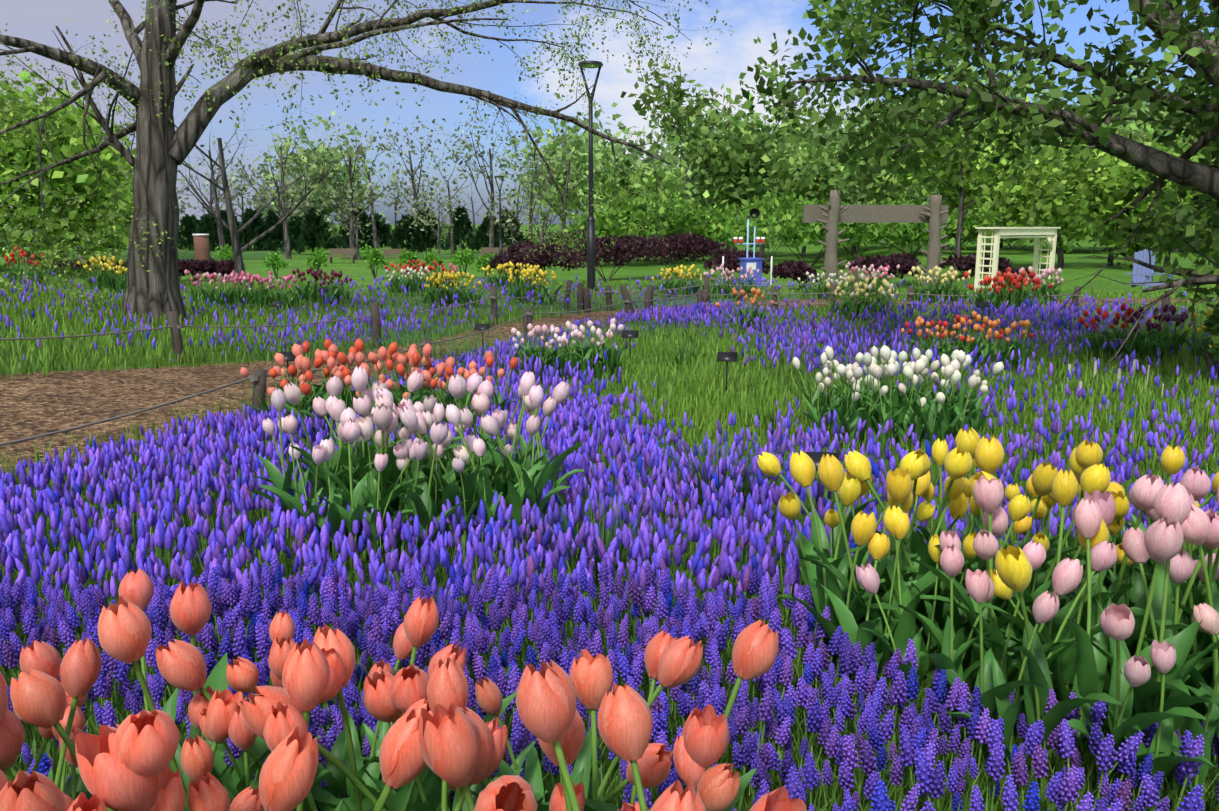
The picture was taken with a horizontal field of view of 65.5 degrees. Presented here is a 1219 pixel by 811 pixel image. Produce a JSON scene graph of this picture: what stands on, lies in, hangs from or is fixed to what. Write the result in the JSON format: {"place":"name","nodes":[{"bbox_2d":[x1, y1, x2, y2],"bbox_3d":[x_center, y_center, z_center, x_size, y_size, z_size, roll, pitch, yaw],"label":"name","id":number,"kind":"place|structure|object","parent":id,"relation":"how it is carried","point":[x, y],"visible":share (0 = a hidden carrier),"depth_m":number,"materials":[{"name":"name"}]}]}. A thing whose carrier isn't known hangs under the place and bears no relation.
{"place":"outdoors","nodes":[
{"label":"outdoors","id":0,"kind":"place"},
{"bbox_2d":[0,224,1218,810],"bbox_3d":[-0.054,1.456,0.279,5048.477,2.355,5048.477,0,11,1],"label":"ground","id":1,"kind":"structure","parent":0,"point":[1074,268],"depth_m":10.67,"materials":[{"name":"green plant"}]},
{"bbox_2d":[68,251,277,260],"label":"clipped hedge","id":2,"kind":"object","parent":1,"relation":"on","point":[253,255],"visible":0.25,"depth_m":68.99,"materials":[{"name":"plant"}]},
{"bbox_2d":[193,235,209,259],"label":"trash can","id":3,"kind":"object","parent":1,"relation":"on","point":[201,247],"visible":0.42,"depth_m":59.21,"materials":[{"name":"brown metal"}]},
{"bbox_2d":[328,247,531,263],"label":"park benches","id":4,"kind":"object","parent":1,"relation":"on","point":[395,251],"visible":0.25,"depth_m":63.60,"materials":[{"name":"brown wood"}]},
{"bbox_2d":[341,254,519,259],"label":"clipped hedge","id":5,"kind":"object","parent":1,"relation":"on","point":[444,256],"visible":0.1,"depth_m":70.78,"materials":[{"name":"plant"}]},
{"bbox_2d":[252,290,703,410],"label":"fence posts","id":6,"kind":"object","parent":1,"relation":"on","point":[259,386],"visible":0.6,"depth_m":5.40,"materials":[{"name":"brown wood"}]},
{"bbox_2d":[0,293,697,445],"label":"edging","id":7,"kind":"object","parent":6,"relation":"on","point":[251,377],"visible":0.79,"depth_m":5.16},
{"bbox_2d":[494,175,504,272],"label":"lamp post","id":8,"kind":"object","parent":1,"relation":"on","point":[500,242],"visible":0.73,"depth_m":51.06,"materials":[{"name":"black metal"}]},
{"bbox_2d":[166,319,846,585],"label":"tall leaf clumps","id":9,"kind":"object","parent":1,"relation":"on","point":[608,537],"visible":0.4,"depth_m":4.21,"materials":[{"name":"green plant"}]},
{"bbox_2d":[167,272,857,362],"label":"fence posts","id":10,"kind":"object","parent":1,"relation":"on","point":[176,337],"visible":0.75,"depth_m":9.17,"materials":[{"name":"brown wood"}]},
{"bbox_2d":[0,281,842,340],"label":"rope fence","id":11,"kind":"object","parent":10,"relation":"attached to","point":[183,325],"visible":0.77,"depth_m":8.55,"materials":[{"name":"brown fabric"}]},
{"bbox_2d":[578,61,602,292],"bbox_3d":[-0.305,-3.693,15.588,0.407,3.740,0.407,0,11,1],"label":"lamp post","id":12,"kind":"object","parent":1,"relation":"on","point":[591,252],"visible":0.75,"depth_m":15.63,"materials":[{"name":"black metal"}]},
{"bbox_2d":[579,64,601,67],"bbox_3d":[-0.306,-5.454,15.250,0.388,0.015,0.388,0,11,1],"label":"lamp lens","id":13,"kind":"object","parent":12,"relation":"attached to","point":[587,65],"visible":0.88,"depth_m":15.21,"materials":[{"name":"clear glass"}]},
{"bbox_2d":[564,280,651,312],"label":"fence posts","id":14,"kind":"object","parent":1,"relation":"on","point":[623,290],"visible":0.71,"depth_m":12.53,"materials":[{"name":"brown wood"}]},
{"bbox_2d":[563,286,643,296],"bbox_3d":[-0.039,-1.521,12.671,1.430,0.093,0.531,5,12,25],"label":"rope","id":15,"kind":"object","parent":14,"relation":"attached to","point":[564,287],"visible":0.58,"depth_m":12.76,"materials":[{"name":"brown fabric"}]},
{"bbox_2d":[0,271,1218,810],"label":"grape hyacinths","id":16,"kind":"object","parent":1,"relation":"on","point":[238,595],"visible":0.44,"depth_m":2.83,"materials":[{"name":"purple plant"}]},
{"bbox_2d":[0,298,1218,486],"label":"path wood chips","id":17,"kind":"object","parent":1,"relation":"on","point":[35,404],"visible":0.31,"depth_m":5.94,"materials":[{"name":"brown wood"}]},
{"bbox_2d":[270,287,1180,517],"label":"plant labels","id":18,"kind":"object","parent":1,"relation":"on","point":[815,457],"visible":0.5,"depth_m":6.65,"materials":[{"name":"black"}]},
{"bbox_2d":[722,256,772,284],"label":"white posts","id":19,"kind":"object","parent":1,"relation":"on","point":[752,265],"visible":0.65,"depth_m":33.82,"materials":[{"name":"white wood"}]},
{"bbox_2d":[738,258,763,287],"bbox_3d":[5.007,-4.604,33.670,0.700,1.260,0.620,-3,11,-13],"label":"kiosk box","id":20,"kind":"object","parent":1,"relation":"on","point":[745,261],"visible":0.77,"depth_m":33.39,"materials":[{"name":"blue metal"}]},
{"bbox_2d":[735,218,763,257],"bbox_3d":[4.943,-5.330,33.633,1.030,2.582,0.070,0,11,1],"label":"pole frame","id":21,"kind":"object","parent":20,"relation":"on","point":[747,243],"visible":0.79,"depth_m":33.53,"materials":[{"name":"blue metal"}]},
{"bbox_2d":[733,239,764,242],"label":"red cups","id":22,"kind":"object","parent":21,"relation":"on","point":[741,240],"visible":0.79,"depth_m":33.48,"materials":[{"name":"red plastic"}]},
{"bbox_2d":[733,237,764,238],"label":"cup lids","id":23,"kind":"object","parent":22,"relation":"on","point":[742,238],"visible":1,"depth_m":33.46,"materials":[{"name":"white plastic"}]},
{"bbox_2d":[747,208,759,218],"bbox_3d":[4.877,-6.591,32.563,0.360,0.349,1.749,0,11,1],"label":"kiosk speaker","id":24,"kind":"object","parent":21,"relation":"attached to","point":[755,211],"visible":1,"depth_m":31.90},
{"bbox_2d":[816,190,949,287],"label":"wooden posts","id":25,"kind":"object","parent":1,"relation":"on","point":[933,254],"visible":0.92,"depth_m":32.98,"materials":[{"name":"wood"}]},
{"bbox_2d":[802,205,948,222],"bbox_3d":[9.501,-6.823,33.743,5.543,0.620,0.120,-2,11,-12],"label":"wooden crossbeam","id":26,"kind":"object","parent":25,"relation":"attached to","point":[878,214],"depth_m":33.69,"materials":[{"name":"wood"}]},
{"bbox_2d":[647,285,1169,328],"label":"fence posts","id":27,"kind":"object","parent":1,"relation":"on","point":[1165,301],"visible":0.48,"depth_m":12.17,"materials":[{"name":"brown wood"}]},
{"bbox_2d":[974,227,1060,291],"bbox_3d":[12.876,-4.487,30.021,3.583,2.288,0.770,-8,13,-36],"label":"garden arbor","id":28,"kind":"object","parent":1,"relation":"on","point":[1049,234],"depth_m":29.27,"materials":[{"name":"paint"}]},
{"bbox_2d":[1067,359,1163,400],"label":"flowers","id":29,"kind":"object","parent":1,"relation":"on","point":[1095,370],"visible":0.33,"depth_m":6.99,"materials":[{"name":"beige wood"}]},
{"bbox_2d":[1124,249,1172,290],"bbox_3d":[12.348,-2.995,21.659,0.761,1.110,0.700,-3,11,-16],"label":"garden chair","id":30,"kind":"object","parent":1,"relation":"on","point":[1140,273],"visible":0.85,"depth_m":21.86,"materials":[{"name":"blue"}]},
{"bbox_2d":[0,0,1218,224],"label":"sky","id":31,"kind":"structure","parent":0,"point":[32,20],"materials":[{"name":"blue"}]},
{"bbox_2d":[653,291,1206,326],"bbox_3d":[3.886,-1.221,11.386,6.576,0.242,2.611,7,13,34],"label":"rope fence","id":32,"kind":"object","parent":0,"point":[908,293],"visible":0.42,"depth_m":12.25,"materials":[{"name":"brown fabric"}]}
]}

